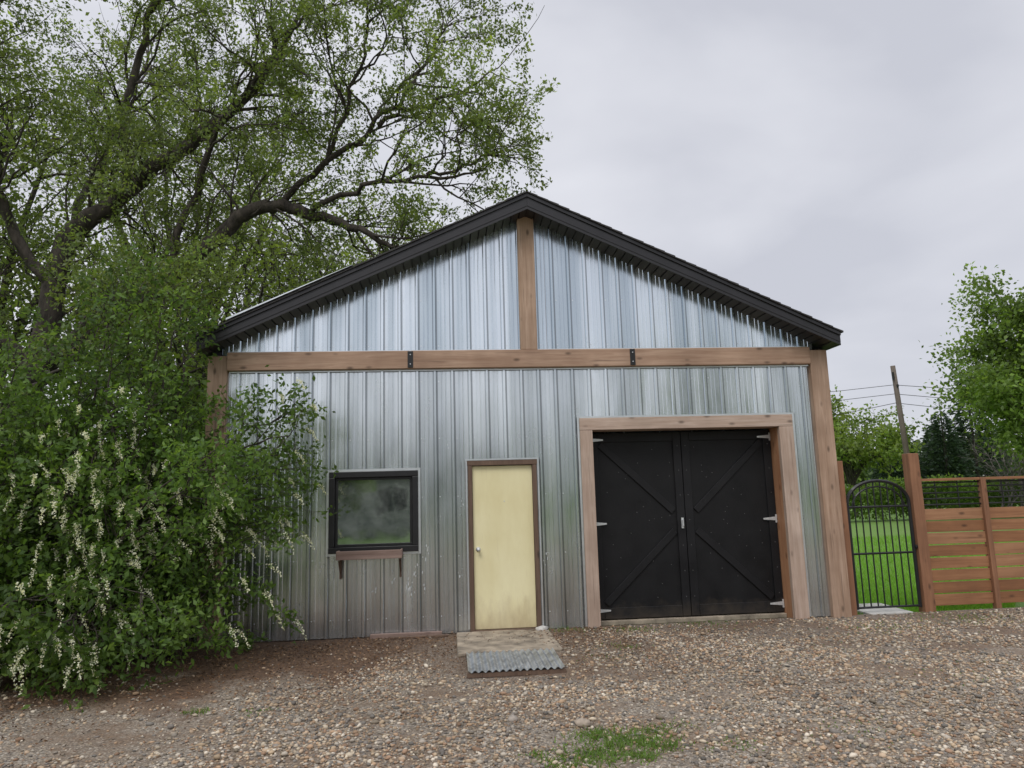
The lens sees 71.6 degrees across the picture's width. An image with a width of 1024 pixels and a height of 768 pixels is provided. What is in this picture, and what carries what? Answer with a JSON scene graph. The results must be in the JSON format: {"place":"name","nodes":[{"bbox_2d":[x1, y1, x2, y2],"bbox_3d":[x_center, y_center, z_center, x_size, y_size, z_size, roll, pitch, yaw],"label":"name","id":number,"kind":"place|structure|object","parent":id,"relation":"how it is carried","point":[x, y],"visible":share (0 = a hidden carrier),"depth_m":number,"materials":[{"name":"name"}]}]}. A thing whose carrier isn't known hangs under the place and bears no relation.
{"place":"outdoors","nodes":[
{"label":"outdoors","id":0,"kind":"place"},
{"bbox_2d":[0,607,1023,767],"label":"gravel driveway","id":1,"kind":"structure","parent":0,"point":[126,730],"depth_m":5.89,"materials":[{"name":"grey gravel"}]},
{"bbox_2d":[0,624,723,767],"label":"leaf litter","id":2,"kind":"object","parent":1,"relation":"on","point":[352,642],"visible":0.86,"depth_m":7.30,"materials":[{"name":"brown plant"}]},
{"bbox_2d":[370,631,441,638],"bbox_3d":[-1.305,3.100,8.780,0.880,0.050,0.070,-1,-9,-5],"label":"scrap board","id":3,"kind":"object","parent":1,"relation":"on","point":[380,635],"visible":0.78,"depth_m":8.75,"materials":[{"name":"brown wood"}]},
{"bbox_2d":[390,634,447,639],"bbox_3d":[-1.137,3.096,8.704,0.700,0.025,0.070,-1,-9,-5],"label":"scrap board","id":4,"kind":"object","parent":1,"relation":"on","point":[415,636],"visible":0.97,"depth_m":8.68,"materials":[{"name":"brown wood"}]},
{"bbox_2d":[456,629,562,656],"bbox_3d":[-0.070,3.011,8.303,1.153,0.050,1.190,-1,-9,-5],"label":"concrete pad","id":5,"kind":"object","parent":1,"relation":"on","point":[470,642],"visible":0.88,"depth_m":8.20,"materials":[{"name":"grey concrete"}]},
{"bbox_2d":[535,625,547,630],"bbox_3d":[0.369,3.063,8.865,0.162,0.110,0.126,-4,-9,13],"label":"rock","id":6,"kind":"object","parent":5,"relation":"on","point":[540,628],"visible":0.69,"depth_m":8.84,"materials":[{"name":"grey stone"}]},
{"bbox_2d":[0,609,1023,767],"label":"dry twigs","id":7,"kind":"object","parent":1,"relation":"on","point":[590,714],"visible":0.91,"depth_m":5.79,"materials":[{"name":"brown wood"}]},
{"bbox_2d":[508,713,517,721],"bbox_3d":[0.007,2.541,5.391,0.081,0.064,0.058,-2,-9,5],"label":"rock","id":8,"kind":"object","parent":1,"relation":"on","point":[512,717],"visible":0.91,"depth_m":5.38,"materials":[{"name":"grey stone"}]},
{"bbox_2d":[465,648,565,677],"bbox_3d":[0.012,2.844,7.264,0.960,0.077,0.820,-1,-9,-5],"label":"corrugated metal mat","id":9,"kind":"object","parent":1,"relation":"on","point":[478,662],"visible":1,"depth_m":7.12,"materials":[{"name":"grey metal"}]},
{"bbox_2d":[195,191,851,645],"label":"metal clad garage","id":10,"kind":"structure","parent":1,"relation":"on","point":[551,413],"depth_m":9.42,"materials":[{"name":"metal"}]},
{"bbox_2d":[326,468,420,556],"bbox_3d":[-1.755,1.621,9.033,1.180,1.075,0.115,-1,-9,-5],"label":"window","id":11,"kind":"structure","parent":10,"relation":"in","point":[381,511],"depth_m":9.04,"materials":[{"name":"glass"}]},
{"bbox_2d":[465,458,543,631],"bbox_3d":[-0.102,2.051,9.116,0.955,2.180,0.122,-1,-9,-5],"label":"entry door","id":12,"kind":"structure","parent":10,"relation":"in","point":[503,569],"depth_m":9.12,"materials":[{"name":"beige paint"}]},
{"bbox_2d":[593,430,783,619],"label":"barn doors","id":13,"kind":"structure","parent":10,"relation":"in","point":[686,521],"depth_m":9.62,"materials":[{"name":"black paint"}]},
{"bbox_2d":[574,718,590,726],"bbox_3d":[0.519,2.506,5.237,0.128,0.075,0.099,-1,-9,-5],"label":"rock","id":14,"kind":"object","parent":1,"relation":"on","point":[580,722],"visible":0.91,"depth_m":5.21,"materials":[{"name":"beige stone"}]},
{"bbox_2d":[172,610,1021,767],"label":"weed tufts","id":15,"kind":"object","parent":1,"relation":"on","point":[613,752],"visible":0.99,"depth_m":4.85,"materials":[{"name":"green plant"}]},
{"bbox_2d":[837,453,935,614],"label":"arched metal gate","id":16,"kind":"structure","parent":1,"relation":"on","point":[913,493],"depth_m":9.62,"materials":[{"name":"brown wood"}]},
{"bbox_2d":[0,0,1023,475],"label":"sky","id":17,"kind":"structure","parent":0,"point":[837,163],"materials":[{"name":"grey"}]},
{"bbox_2d":[95,501,1023,646],"bbox_3d":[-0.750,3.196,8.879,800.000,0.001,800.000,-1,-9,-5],"label":"ground","id":18,"kind":"structure","parent":0,"point":[887,530],"depth_m":26.21,"materials":[{"name":"green plant"}]},
{"bbox_2d":[0,514,132,687],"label":"understory shrub","id":19,"kind":"object","parent":18,"relation":"on","point":[10,564],"visible":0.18,"depth_m":6.93,"materials":[{"name":"green plant"}]},
{"bbox_2d":[0,10,182,410],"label":"maple tree","id":20,"kind":"object","parent":18,"relation":"on","point":[7,143],"visible":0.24,"depth_m":15.39,"materials":[{"name":"green plant"}]},
{"bbox_2d":[0,403,205,632],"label":"lilac hedge","id":21,"kind":"object","parent":18,"relation":"on","point":[135,461],"visible":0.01,"depth_m":9.78,"materials":[{"name":"green plant"}]},
{"bbox_2d":[0,236,338,712],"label":"chokecherry bush","id":22,"kind":"object","parent":18,"relation":"on","point":[126,554],"visible":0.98,"depth_m":7.46,"materials":[{"name":"green plant"}]},
{"bbox_2d":[1,0,373,415],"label":"maple tree","id":23,"kind":"object","parent":18,"relation":"on","point":[221,172],"visible":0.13,"depth_m":21.56,"materials":[{"name":"green plant"}]},
{"bbox_2d":[0,162,380,437],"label":"maple tree","id":24,"kind":"object","parent":18,"relation":"on","point":[197,366],"visible":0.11,"depth_m":18.03,"materials":[{"name":"green plant"}]},
{"bbox_2d":[0,0,559,443],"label":"maple tree","id":25,"kind":"object","parent":18,"relation":"on","point":[51,273],"visible":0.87,"depth_m":11.80,"materials":[{"name":"green plant"}]},
{"bbox_2d":[188,161,452,372],"bbox_3d":[-5.056,-1.290,21.392,8.845,13.027,9.357,-5,-10,23],"label":"maple tree","id":26,"kind":"object","parent":18,"relation":"on","point":[288,277],"visible":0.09,"depth_m":19.65,"materials":[{"name":"green plant"}]},
{"bbox_2d":[193,429,1023,507],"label":"distant treeline","id":27,"kind":"object","parent":18,"relation":"on","point":[862,475],"visible":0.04,"depth_m":86.09,"materials":[{"name":"green plant"}]},
{"bbox_2d":[830,384,927,515],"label":"ash tree","id":28,"kind":"object","parent":18,"relation":"on","point":[851,451],"visible":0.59,"depth_m":40.02,"materials":[{"name":"green plant"}]},
{"bbox_2d":[863,422,906,508],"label":"spruce tree","id":29,"kind":"object","parent":18,"relation":"on","point":[883,474],"visible":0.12,"depth_m":51.18,"materials":[{"name":"green plant"}]},
{"bbox_2d":[857,603,912,614],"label":"paving slabs","id":30,"kind":"structure","parent":18,"relation":"on","point":[876,611],"depth_m":9.56,"materials":[{"name":"grey concrete"}]},
{"bbox_2d":[890,365,909,453],"bbox_3d":[17.070,2.627,30.825,0.636,6.961,0.270,0,-9,-10],"label":"utility pole","id":31,"kind":"object","parent":18,"relation":"on","point":[900,412],"visible":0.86,"depth_m":31.00,"materials":[{"name":"brown wood"}]},
{"bbox_2d":[831,385,984,415],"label":"power lines","id":32,"kind":"object","parent":31,"relation":"attached to","point":[891,394],"visible":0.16,"depth_m":31.72,"materials":[{"name":"black metal"}]},
{"bbox_2d":[887,433,945,506],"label":"spruce tree","id":33,"kind":"object","parent":18,"relation":"on","point":[923,475],"visible":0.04,"depth_m":52.16,"materials":[{"name":"green plant"}]},
{"bbox_2d":[845,472,1023,520],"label":"hedge","id":34,"kind":"object","parent":18,"relation":"on","point":[901,482],"visible":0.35,"depth_m":34.58,"materials":[{"name":"green plant"}]},
{"bbox_2d":[918,420,951,473],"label":"spruce tree","id":35,"kind":"object","parent":18,"relation":"on","point":[925,439],"visible":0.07,"depth_m":55.30,"materials":[{"name":"green plant"}]},
{"bbox_2d":[921,404,980,507],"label":"spruce tree","id":36,"kind":"object","parent":18,"relation":"on","point":[935,434],"visible":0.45,"depth_m":51.77,"materials":[{"name":"green plant"}]},
{"bbox_2d":[918,261,1023,475],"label":"poplar tree","id":37,"kind":"object","parent":18,"relation":"on","point":[993,389],"visible":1,"depth_m":28.45,"materials":[{"name":"green plant"}]},
{"bbox_2d":[921,476,1023,607],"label":"horizontal board fence","id":38,"kind":"object","parent":18,"relation":"on","point":[997,596],"visible":0.88,"depth_m":9.75,"materials":[{"name":"brown wood"}]},
{"bbox_2d":[941,363,1021,504],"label":"spruce tree","id":39,"kind":"object","parent":18,"relation":"on","point":[960,422],"visible":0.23,"depth_m":52.97,"materials":[{"name":"green plant"}]},
{"bbox_2d":[956,433,1023,506],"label":"leafy tree","id":40,"kind":"object","parent":18,"relation":"on","point":[1018,472],"visible":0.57,"depth_m":34.45,"materials":[{"name":"green plant"}]},
{"bbox_2d":[853,530,1023,614],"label":"lawn grass","id":41,"kind":"structure","parent":0,"point":[909,596],"depth_m":13.19,"materials":[{"name":"green plant"}]}
]}

